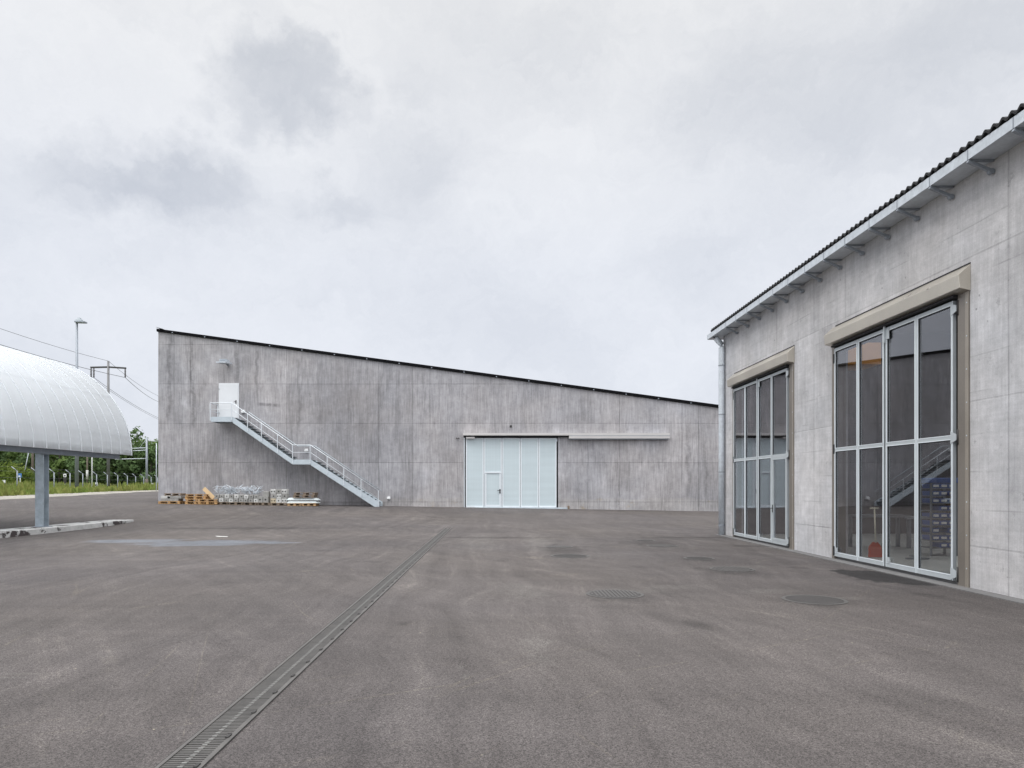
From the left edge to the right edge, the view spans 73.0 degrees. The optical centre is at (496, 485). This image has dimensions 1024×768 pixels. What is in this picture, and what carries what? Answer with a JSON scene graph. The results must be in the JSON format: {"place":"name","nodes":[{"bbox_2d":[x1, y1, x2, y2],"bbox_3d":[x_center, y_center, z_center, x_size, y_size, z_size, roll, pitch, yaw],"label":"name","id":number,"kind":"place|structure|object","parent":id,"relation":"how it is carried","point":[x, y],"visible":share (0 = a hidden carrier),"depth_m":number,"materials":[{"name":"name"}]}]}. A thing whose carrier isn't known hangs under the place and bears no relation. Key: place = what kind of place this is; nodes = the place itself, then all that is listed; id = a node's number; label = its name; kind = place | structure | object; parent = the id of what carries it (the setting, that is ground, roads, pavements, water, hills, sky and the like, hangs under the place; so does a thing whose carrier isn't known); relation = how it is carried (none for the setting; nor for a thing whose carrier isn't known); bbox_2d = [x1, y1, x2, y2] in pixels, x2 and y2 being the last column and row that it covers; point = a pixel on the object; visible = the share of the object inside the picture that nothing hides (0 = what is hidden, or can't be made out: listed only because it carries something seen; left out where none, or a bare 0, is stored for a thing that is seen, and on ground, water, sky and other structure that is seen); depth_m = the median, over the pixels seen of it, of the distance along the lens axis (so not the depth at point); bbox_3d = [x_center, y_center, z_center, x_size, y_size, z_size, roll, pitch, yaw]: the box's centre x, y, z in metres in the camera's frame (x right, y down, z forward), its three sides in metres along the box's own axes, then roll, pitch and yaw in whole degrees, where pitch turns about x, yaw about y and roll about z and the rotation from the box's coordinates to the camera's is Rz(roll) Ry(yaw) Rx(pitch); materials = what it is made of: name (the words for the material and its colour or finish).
{"place":"outdoors","nodes":[
{"label":"outdoors","id":0,"kind":"place"},
{"bbox_2d":[0,490,157,499],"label":"curb","id":1,"kind":"structure","parent":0,"point":[50,495],"depth_m":56.05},
{"bbox_2d":[0,491,1023,767],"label":"asphalt yard","id":2,"kind":"structure","parent":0,"point":[154,633],"depth_m":7.42,"materials":[{"name":"asphalt"}]},
{"bbox_2d":[0,520,133,537],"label":"curb island","id":3,"kind":"structure","parent":2,"relation":"on","point":[16,532],"depth_m":25.74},
{"bbox_2d":[0,346,131,526],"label":"barrel canopy","id":4,"kind":"object","parent":3,"relation":"on","point":[49,406],"visible":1,"depth_m":26.18,"materials":[{"name":"metal"}]},
{"bbox_2d":[158,501,184,503],"bbox_3d":[-18.896,0.989,40.300,1.250,0.144,0.800,0,0,0],"label":"pallet","id":5,"kind":"object","parent":2,"relation":"on","point":[170,502],"visible":0.95,"depth_m":39.91,"materials":[{"name":"brown wood"}]},
{"bbox_2d":[161,499,182,500],"bbox_3d":[-18.876,0.840,40.275,1.000,0.150,0.650,0,0,0],"label":"concrete slab","id":6,"kind":"object","parent":5,"relation":"on","point":[171,499],"depth_m":39.95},
{"bbox_2d":[167,496,184,498],"bbox_3d":[-18.616,0.693,40.275,0.800,0.140,0.650,0,0,0],"label":"concrete slab","id":7,"kind":"object","parent":6,"relation":"on","point":[176,497],"depth_m":39.95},
{"bbox_2d":[164,493,185,495],"bbox_3d":[-18.722,0.531,40.290,1.000,0.140,0.660,0,0,0],"label":"slatted crate lid","id":8,"kind":"object","parent":7,"relation":"on","point":[174,494],"visible":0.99,"depth_m":39.98,"materials":[{"name":"wood"}]},
{"bbox_2d":[185,502,205,503],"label":"pallet","id":9,"kind":"object","parent":2,"relation":"on","point":[193,502],"visible":0.52,"depth_m":39.93,"materials":[{"name":"brown wood"}]},
{"bbox_2d":[185,499,205,501],"bbox_3d":[-17.343,0.867,40.300,1.200,0.144,0.800,0,0,-1],"label":"pallet","id":10,"kind":"object","parent":9,"relation":"on","point":[190,500],"visible":0.59,"depth_m":39.90,"materials":[{"name":"brown wood"}]},
{"bbox_2d":[185,497,210,498],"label":"pallet","id":11,"kind":"object","parent":10,"relation":"on","point":[197,498],"visible":0.84,"depth_m":40.25,"materials":[{"name":"brown wood"}]},
{"bbox_2d":[185,494,208,496],"bbox_3d":[-17.343,0.575,40.300,1.200,0.144,0.800,0,0,-1],"label":"pallet","id":12,"kind":"object","parent":11,"relation":"on","point":[196,495],"visible":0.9,"depth_m":39.93,"materials":[{"name":"brown wood"}]},
{"bbox_2d":[198,502,219,503],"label":"pallet","id":13,"kind":"object","parent":2,"relation":"on","point":[208,503],"visible":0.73,"depth_m":39.73,"materials":[{"name":"brown wood"}]},
{"bbox_2d":[197,499,217,501],"bbox_3d":[-16.610,0.867,40.100,1.100,0.144,0.800,0,0,0],"label":"pallet","id":14,"kind":"object","parent":13,"relation":"on","point":[208,500],"visible":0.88,"depth_m":39.71,"materials":[{"name":"brown wood"}]},
{"bbox_2d":[202,487,213,498],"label":"plywood board","id":15,"kind":"object","parent":14,"relation":"on","point":[208,492],"visible":0.86,"depth_m":40.22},
{"bbox_2d":[213,502,228,504],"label":"pallet","id":16,"kind":"object","parent":2,"relation":"on","point":[224,503],"visible":0.78,"depth_m":39.86,"materials":[{"name":"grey wood"}]},
{"bbox_2d":[228,502,247,504],"bbox_3d":[-15.027,1.051,40.250,0.950,0.144,0.800,0,0,0],"label":"pallet","id":17,"kind":"object","parent":2,"relation":"on","point":[236,503],"visible":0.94,"depth_m":39.86,"materials":[{"name":"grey wood"}]},
{"bbox_2d":[270,503,286,505],"bbox_3d":[-12.567,1.090,40.250,1.000,0.144,0.800,0,0,0],"label":"pallet","id":18,"kind":"object","parent":2,"relation":"on","point":[278,504],"visible":0.82,"depth_m":39.86,"materials":[{"name":"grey wood"}]},
{"bbox_2d":[287,503,301,505],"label":"pallet","id":19,"kind":"object","parent":2,"relation":"on","point":[294,504],"visible":0.91,"depth_m":39.81,"materials":[{"name":"brown wood"}]},
{"bbox_2d":[287,501,319,502],"bbox_3d":[-11.190,0.963,40.225,1.810,0.150,0.731,0,0,0],"label":"wrapped board stack","id":20,"kind":"object","parent":19,"relation":"on","point":[303,502],"visible":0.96,"depth_m":39.89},
{"bbox_2d":[287,498,319,499],"bbox_3d":[-11.190,0.793,40.225,1.810,0.150,0.731,0,0,0],"label":"wrapped board stack","id":21,"kind":"object","parent":20,"relation":"on","point":[303,499],"visible":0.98,"depth_m":39.89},
{"bbox_2d":[293,495,316,497],"bbox_3d":[-11.100,0.636,40.200,1.220,0.144,0.800,0,0,0],"label":"pallet","id":22,"kind":"object","parent":21,"relation":"on","point":[304,496],"visible":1,"depth_m":39.81,"materials":[{"name":"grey wood"}]},
{"bbox_2d":[210,402,382,506],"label":"steel staircase","id":23,"kind":"structure","parent":2,"relation":"on","point":[317,465],"depth_m":40.45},
{"bbox_2d":[154,527,451,767],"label":"drainage channel","id":24,"kind":"object","parent":2,"relation":"on","point":[205,745],"visible":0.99,"depth_m":5.90,"materials":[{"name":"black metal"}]},
{"bbox_2d":[302,503,318,505],"bbox_3d":[-10.809,1.112,40.200,0.850,0.144,0.800,0,0,0],"label":"pallet","id":25,"kind":"object","parent":2,"relation":"on","point":[310,504],"visible":1,"depth_m":39.81,"materials":[{"name":"brown wood"}]},
{"bbox_2d":[156,327,718,510],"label":"concrete hall","id":26,"kind":"structure","parent":2,"relation":"on","point":[398,433],"depth_m":41.70,"materials":[{"name":"concrete"}]},
{"bbox_2d":[219,383,238,418],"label":"upper door","id":27,"kind":"structure","parent":26,"relation":"in","point":[228,392],"depth_m":41.65,"materials":[{"name":"white metal"}]},
{"bbox_2d":[466,438,484,506],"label":"door leaf","id":28,"kind":"structure","parent":26,"relation":"in","point":[474,447],"depth_m":41.70,"materials":[{"name":"metal"}]},
{"bbox_2d":[484,438,502,506],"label":"door leaf","id":29,"kind":"structure","parent":26,"relation":"in","point":[492,446],"depth_m":41.70,"materials":[{"name":"metal"}]},
{"bbox_2d":[502,438,520,506],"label":"door leaf","id":30,"kind":"structure","parent":26,"relation":"in","point":[510,446],"depth_m":41.70,"materials":[{"name":"metal"}]},
{"bbox_2d":[521,438,538,506],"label":"door leaf","id":31,"kind":"structure","parent":26,"relation":"in","point":[529,446],"depth_m":41.70,"materials":[{"name":"metal"}]},
{"bbox_2d":[539,438,556,506],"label":"door leaf","id":32,"kind":"structure","parent":26,"relation":"in","point":[547,446],"depth_m":41.70,"materials":[{"name":"metal"}]},
{"bbox_2d":[545,545,572,547],"bbox_3d":[1.771,1.734,19.462,0.770,0.031,0.770,0,0,0],"label":"manhole cover","id":33,"kind":"object","parent":2,"relation":"on","point":[557,546],"visible":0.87,"depth_m":19.45,"materials":[{"name":"metal"}]},
{"bbox_2d":[551,554,588,557],"bbox_3d":[1.805,1.736,16.924,0.950,0.029,0.950,0,0,0],"label":"manhole cover","id":34,"kind":"object","parent":2,"relation":"on","point":[570,556],"visible":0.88,"depth_m":16.80,"materials":[{"name":"metal"}]},
{"bbox_2d":[586,590,643,598],"bbox_3d":[1.886,1.734,10.988,0.910,0.031,0.910,0,0,0],"label":"manhole cover","id":35,"kind":"object","parent":2,"relation":"on","point":[617,594],"visible":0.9,"depth_m":10.93,"materials":[{"name":"metal"}]},
{"bbox_2d":[683,557,714,559],"bbox_3d":[4.808,1.736,16.390,0.720,0.029,0.720,0,0,0],"label":"manhole cover","id":36,"kind":"object","parent":2,"relation":"on","point":[700,558],"visible":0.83,"depth_m":16.31,"materials":[{"name":"metal"}]},
{"bbox_2d":[709,566,754,571],"bbox_3d":[4.873,1.734,14.284,0.900,0.031,0.900,0,0,0],"label":"manhole cover","id":37,"kind":"object","parent":2,"relation":"on","point":[731,569],"visible":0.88,"depth_m":14.19,"materials":[{"name":"metal"}]},
{"bbox_2d":[781,595,847,604],"bbox_3d":[4.807,1.736,10.450,0.920,0.029,0.920,0,0,0],"label":"manhole cover","id":38,"kind":"object","parent":2,"relation":"on","point":[816,599],"visible":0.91,"depth_m":10.44,"materials":[{"name":"metal"}]},
{"bbox_2d":[707,103,1023,603],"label":"concrete workshop","id":39,"kind":"structure","parent":2,"relation":"on","point":[921,280],"depth_m":15.09,"materials":[{"name":"concrete"}]},
{"bbox_2d":[733,385,744,536],"bbox_3d":[7.940,-0.775,22.575,0.080,4.850,1.098,0,0,0],"label":"door leaf","id":40,"kind":"structure","parent":39,"relation":"in","point":[735,460],"depth_m":23.02,"materials":[{"name":"grey metal"}]},
{"bbox_2d":[745,381,757,539],"bbox_3d":[7.947,-0.775,21.494,0.066,4.850,1.019,0,0,0],"label":"door leaf","id":41,"kind":"structure","parent":39,"relation":"in","point":[754,382],"depth_m":21.46,"materials":[{"name":"grey metal"}]},
{"bbox_2d":[756,374,771,542],"bbox_3d":[7.928,-0.805,20.440,0.105,4.910,1.088,0,0,0],"label":"door leaf","id":42,"kind":"structure","parent":39,"relation":"in","point":[758,381],"depth_m":20.86,"materials":[{"name":"grey metal"}]},
{"bbox_2d":[771,368,788,545],"bbox_3d":[7.915,-0.770,19.286,0.131,4.860,1.176,0,0,0],"label":"door leaf","id":43,"kind":"structure","parent":39,"relation":"in","point":[785,456],"depth_m":18.92,"materials":[{"name":"grey metal"}]},
{"bbox_2d":[833,339,857,560],"bbox_3d":[7.940,-0.775,15.700,0.080,4.850,1.088,0,0,0],"label":"door leaf","id":44,"kind":"structure","parent":39,"relation":"in","point":[835,356],"depth_m":16.13,"materials":[{"name":"grey metal"}]},
{"bbox_2d":[848,342,880,369],"bbox_3d":[11.311,-4.502,22.100,1.314,1.456,1.200,0,0,0],"label":"gallery box","id":45,"kind":"object","parent":39,"relation":"hanging from","point":[871,354],"visible":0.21,"depth_m":21.50,"materials":[{"name":"orange wood"}]},
{"bbox_2d":[858,329,884,565],"bbox_3d":[7.947,-0.775,14.630,0.066,4.850,1.009,0,0,0],"label":"door leaf","id":46,"kind":"structure","parent":39,"relation":"in","point":[878,445],"depth_m":14.86,"materials":[{"name":"grey metal"}]},
{"bbox_2d":[868,507,881,556],"bbox_3d":[8.780,1.086,16.024,0.320,1.148,0.088,0,0,0],"label":"shovel","id":47,"kind":"object","parent":39,"relation":"on","point":[875,549],"visible":0.97,"depth_m":16.00,"materials":[{"name":"red plastic"}]},
{"bbox_2d":[848,514,911,547],"bbox_3d":[10.300,1.230,18.600,1.400,0.879,0.600,0,0,0],"label":"workbench","id":48,"kind":"object","parent":39,"relation":"on","point":[908,529],"visible":0.64,"depth_m":18.77,"materials":[{"name":"grey metal"}]},
{"bbox_2d":[883,316,915,572],"bbox_3d":[7.928,-0.805,13.585,0.105,4.910,1.078,0,0,0],"label":"door leaf","id":49,"kind":"structure","parent":39,"relation":"in","point":[886,331],"depth_m":14.00,"materials":[{"name":"grey metal"}]},
{"bbox_2d":[904,516,929,559],"bbox_3d":[9.500,1.185,15.600,0.500,0.969,0.500,0,0,0],"label":"work stand","id":50,"kind":"object","parent":39,"relation":"on","point":[910,557],"visible":0.47,"depth_m":15.56,"materials":[{"name":"grey metal"}]},
{"bbox_2d":[916,300,958,581],"bbox_3d":[7.944,-0.770,12.441,0.072,4.860,1.166,0,0,0],"label":"door leaf","id":51,"kind":"structure","parent":39,"relation":"in","point":[952,305],"depth_m":12.24,"materials":[{"name":"grey metal"}]},
{"bbox_2d":[921,483,957,555],"bbox_3d":[10.555,0.809,16.525,0.650,1.719,0.490,0,0,0],"label":"storage rack","id":52,"kind":"object","parent":39,"relation":"on","point":[931,525],"visible":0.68,"depth_m":16.29,"materials":[{"name":"blue metal"}]},
{"bbox_2d":[922,534,938,539],"bbox_3d":[10.365,1.238,16.493,0.179,0.110,0.410,0,0,0],"label":"storage bin","id":53,"kind":"object","parent":52,"relation":"on","point":[927,536],"visible":0.98,"depth_m":16.40,"materials":[{"name":"blue plastic"}]},
{"bbox_2d":[922,527,938,532],"bbox_3d":[10.365,1.063,16.493,0.179,0.110,0.410,0,0,0],"label":"storage bin","id":54,"kind":"object","parent":52,"relation":"on","point":[927,529],"visible":0.98,"depth_m":16.40,"materials":[{"name":"blue plastic"}]},
{"bbox_2d":[922,498,938,502],"bbox_3d":[10.365,0.363,16.493,0.179,0.110,0.410,0,0,0],"label":"storage bin","id":55,"kind":"object","parent":52,"relation":"on","point":[927,500],"visible":0.98,"depth_m":16.40,"materials":[{"name":"blue plastic"}]},
{"bbox_2d":[922,491,938,495],"bbox_3d":[10.365,0.188,16.493,0.179,0.110,0.410,0,0,0],"label":"storage bin","id":56,"kind":"object","parent":52,"relation":"on","point":[927,493],"visible":0.98,"depth_m":16.40,"materials":[{"name":"blue plastic"}]},
{"bbox_2d":[922,520,938,524],"bbox_3d":[10.365,0.888,16.493,0.179,0.110,0.410,0,0,0],"label":"storage bin","id":57,"kind":"object","parent":52,"relation":"on","point":[927,522],"visible":0.98,"depth_m":16.41,"materials":[{"name":"blue plastic"}]},
{"bbox_2d":[922,513,938,517],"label":"storage bin","id":58,"kind":"object","parent":52,"relation":"on","point":[935,515],"visible":0.83,"depth_m":16.32,"materials":[{"name":"blue plastic"}]},
{"bbox_2d":[922,484,938,487],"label":"storage bin","id":59,"kind":"object","parent":52,"relation":"on","point":[928,485],"visible":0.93,"depth_m":16.40,"materials":[{"name":"blue plastic"}]},
{"bbox_2d":[921,478,957,482],"bbox_3d":[10.630,-0.120,16.525,0.860,0.120,0.450,0,0,0],"label":"blue crate","id":60,"kind":"object","parent":52,"relation":"on","point":[935,480],"visible":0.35,"depth_m":16.30,"materials":[{"name":"plastic"}]},
{"bbox_2d":[932,542,946,547],"bbox_3d":[10.555,1.413,16.493,0.179,0.110,0.410,0,0,0],"label":"storage bin","id":61,"kind":"object","parent":52,"relation":"on","point":[939,544],"visible":0.89,"depth_m":16.36,"materials":[{"name":"blue plastic"}]},
{"bbox_2d":[932,505,946,510],"bbox_3d":[10.555,0.538,16.493,0.179,0.110,0.410,0,0,0],"label":"storage bin","id":62,"kind":"object","parent":52,"relation":"on","point":[938,507],"visible":0.89,"depth_m":16.33,"materials":[{"name":"blue plastic"}]},
{"bbox_2d":[932,534,946,539],"bbox_3d":[10.555,1.238,16.493,0.179,0.110,0.410,0,0,0],"label":"storage bin","id":63,"kind":"object","parent":52,"relation":"on","point":[942,537],"visible":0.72,"depth_m":16.32,"materials":[{"name":"blue plastic"}]},
{"bbox_2d":[936,520,946,524],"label":"storage bin","id":64,"kind":"object","parent":52,"relation":"on","point":[942,522],"visible":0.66,"depth_m":16.31,"materials":[{"name":"blue plastic"}]},
{"bbox_2d":[939,513,946,517],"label":"storage bin","id":65,"kind":"object","parent":52,"relation":"on","point":[942,515],"visible":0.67,"depth_m":16.30,"materials":[{"name":"blue plastic"}]},
{"bbox_2d":[939,498,946,502],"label":"storage bin","id":66,"kind":"object","parent":52,"relation":"on","point":[942,500],"visible":0.55,"depth_m":16.31,"materials":[{"name":"blue plastic"}]},
{"bbox_2d":[939,491,946,495],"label":"storage bin","id":67,"kind":"object","parent":52,"relation":"on","point":[942,493],"visible":0.57,"depth_m":16.31,"materials":[{"name":"blue plastic"}]},
{"bbox_2d":[938,527,950,532],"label":"storage bin","id":68,"kind":"object","parent":52,"relation":"on","point":[945,529],"visible":0.61,"depth_m":16.44,"materials":[{"name":"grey plastic"}]},
{"bbox_2d":[0,0,1023,443],"label":"sky","id":69,"kind":"structure","parent":0,"point":[572,192],"materials":[{"name":"white"}]},
{"bbox_3d":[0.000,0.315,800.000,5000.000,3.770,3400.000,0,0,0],"label":"ground","id":70,"kind":"structure","parent":0,"visible":0},
{"bbox_2d":[0,451,11,465],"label":"deciduous tree","id":71,"kind":"object","parent":70,"relation":"on","point":[1,457],"visible":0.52,"depth_m":129.24,"materials":[{"name":"green plant"}]},
{"bbox_2d":[0,451,16,467],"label":"deciduous tree","id":72,"kind":"object","parent":70,"relation":"on","point":[13,457],"visible":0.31,"depth_m":131.42,"materials":[{"name":"green plant"}]},
{"bbox_2d":[0,459,23,482],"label":"shrub","id":73,"kind":"object","parent":70,"relation":"on","point":[3,469],"visible":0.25,"depth_m":91.54,"materials":[{"name":"green plant"}]},
{"bbox_2d":[9,452,24,461],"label":"deciduous tree","id":74,"kind":"object","parent":70,"relation":"on","point":[17,454],"visible":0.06,"depth_m":130.49,"materials":[{"name":"green plant"}]},
{"bbox_2d":[0,462,34,482],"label":"shrub","id":75,"kind":"object","parent":70,"relation":"on","point":[27,474],"visible":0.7,"depth_m":87.49,"materials":[{"name":"green plant"}]},
{"bbox_2d":[13,453,35,480],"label":"deciduous tree","id":76,"kind":"object","parent":70,"relation":"on","point":[23,459],"visible":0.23,"depth_m":123.66,"materials":[{"name":"green plant"}]},
{"bbox_2d":[31,453,33,475],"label":"wooden pole","id":77,"kind":"object","parent":70,"relation":"on","point":[32,461],"visible":0.23,"depth_m":97.88,"materials":[{"name":"brown wood"}]},
{"bbox_2d":[27,454,55,474],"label":"deciduous tree","id":78,"kind":"object","parent":70,"relation":"on","point":[52,459],"visible":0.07,"depth_m":127.18,"materials":[{"name":"green plant"}]},
{"bbox_2d":[49,455,80,481],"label":"deciduous tree","id":79,"kind":"object","parent":70,"relation":"on","point":[60,465],"visible":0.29,"depth_m":121.68,"materials":[{"name":"green plant"}]},
{"bbox_2d":[49,456,81,481],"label":"deciduous tree","id":80,"kind":"object","parent":70,"relation":"on","point":[57,477],"visible":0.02,"depth_m":135.63,"materials":[{"name":"green plant"}]},
{"bbox_2d":[0,480,157,495],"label":"meadow grass","id":81,"kind":"structure","parent":70,"relation":"on","point":[19,488],"depth_m":62.48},
{"bbox_2d":[0,466,157,487],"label":"wire fence","id":82,"kind":"object","parent":70,"relation":"on","point":[54,478],"visible":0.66,"depth_m":70.92,"materials":[{"name":"metal"}]},
{"bbox_2d":[69,458,90,483],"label":"deciduous tree","id":83,"kind":"object","parent":70,"relation":"on","point":[84,476],"visible":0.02,"depth_m":131.24,"materials":[{"name":"green plant"}]},
{"bbox_2d":[74,318,86,486],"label":"light mast","id":84,"kind":"object","parent":70,"relation":"on","point":[78,320],"visible":0.45,"depth_m":73.89,"materials":[{"name":"metal"}]},
{"bbox_2d":[64,456,104,482],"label":"deciduous tree","id":85,"kind":"object","parent":70,"relation":"on","point":[82,465],"visible":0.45,"depth_m":119.38,"materials":[{"name":"green plant"}]},
{"bbox_2d":[86,457,87,483],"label":"wooden pole","id":86,"kind":"object","parent":70,"relation":"on","point":[86,470],"visible":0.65,"depth_m":103.94,"materials":[{"name":"brown wood"}]},
{"bbox_2d":[91,457,92,485],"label":"white mast","id":87,"kind":"object","parent":70,"relation":"on","point":[91,470],"visible":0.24,"depth_m":83.97,"materials":[{"name":"metal"}]},
{"bbox_2d":[90,361,125,485],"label":"power pole","id":88,"kind":"object","parent":70,"relation":"on","point":[108,366],"visible":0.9,"depth_m":99.89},
{"bbox_2d":[0,344,157,401],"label":"power line","id":89,"kind":"object","parent":88,"relation":"hanging from","point":[78,366],"visible":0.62,"depth_m":89.06,"materials":[{"name":"metal"}]},
{"bbox_2d":[0,328,157,395],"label":"power line","id":90,"kind":"object","parent":88,"relation":"attached to","point":[72,351],"visible":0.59,"depth_m":90.17,"materials":[{"name":"metal"}]},
{"bbox_2d":[88,455,136,485],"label":"deciduous tree","id":91,"kind":"object","parent":70,"relation":"on","point":[113,477],"visible":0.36,"depth_m":119.94,"materials":[{"name":"green plant"}]},
{"bbox_2d":[104,444,136,483],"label":"deciduous tree","id":92,"kind":"object","parent":70,"relation":"on","point":[123,459],"visible":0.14,"depth_m":120.83,"materials":[{"name":"green plant"}]},
{"bbox_2d":[105,426,151,483],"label":"deciduous tree","id":93,"kind":"object","parent":70,"relation":"on","point":[123,466],"visible":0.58,"depth_m":121.37,"materials":[{"name":"green plant"}]},
{"bbox_2d":[115,436,157,482],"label":"catenary mast","id":94,"kind":"object","parent":70,"relation":"on","point":[146,472],"visible":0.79,"depth_m":111.94,"materials":[{"name":"metal"}]},
{"bbox_2d":[127,442,157,483],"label":"deciduous tree","id":95,"kind":"object","parent":70,"relation":"on","point":[151,458],"visible":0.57,"depth_m":122.26,"materials":[{"name":"green plant"}]},
{"bbox_2d":[148,438,157,481],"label":"deciduous tree","id":96,"kind":"object","parent":70,"relation":"on","point":[154,444],"visible":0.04,"depth_m":131.64,"materials":[{"name":"green plant"}]},
{"bbox_2d":[156,443,156,490],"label":"slim mast","id":97,"kind":"object","parent":70,"relation":"on","point":[156,466],"visible":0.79,"depth_m":85.96,"materials":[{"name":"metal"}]},
{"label":"concrete block","id":98,"kind":"object","parent":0,"visible":0},
{"bbox_2d":[213,485,231,493],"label":"steel fittings","id":99,"kind":"object","parent":98,"relation":"on","point":[222,488],"visible":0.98,"depth_m":40.05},
{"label":"concrete block","id":100,"kind":"object","parent":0,"visible":0},
{"bbox_2d":[227,485,247,494],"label":"steel fittings","id":101,"kind":"object","parent":100,"relation":"on","point":[236,491],"visible":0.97,"depth_m":40.21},
{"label":"concrete block","id":102,"kind":"object","parent":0,"visible":0},
{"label":"concrete block","id":103,"kind":"object","parent":102,"relation":"on","visible":0},
{"bbox_2d":[243,485,263,494],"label":"steel fittings","id":104,"kind":"object","parent":103,"relation":"on","point":[250,490],"visible":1,"depth_m":40.20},
{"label":"pallet","id":105,"kind":"object","parent":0,"visible":0},
{"bbox_2d":[263,496,270,502],"bbox_3d":[-13.311,0.822,40.098,0.310,0.360,0.404,0,0,2],"label":"concrete block","id":106,"kind":"object","parent":105,"relation":"on","point":[266,499],"depth_m":39.90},
{"bbox_2d":[263,491,270,495],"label":"concrete block","id":107,"kind":"object","parent":106,"relation":"on","point":[266,493],"depth_m":40.05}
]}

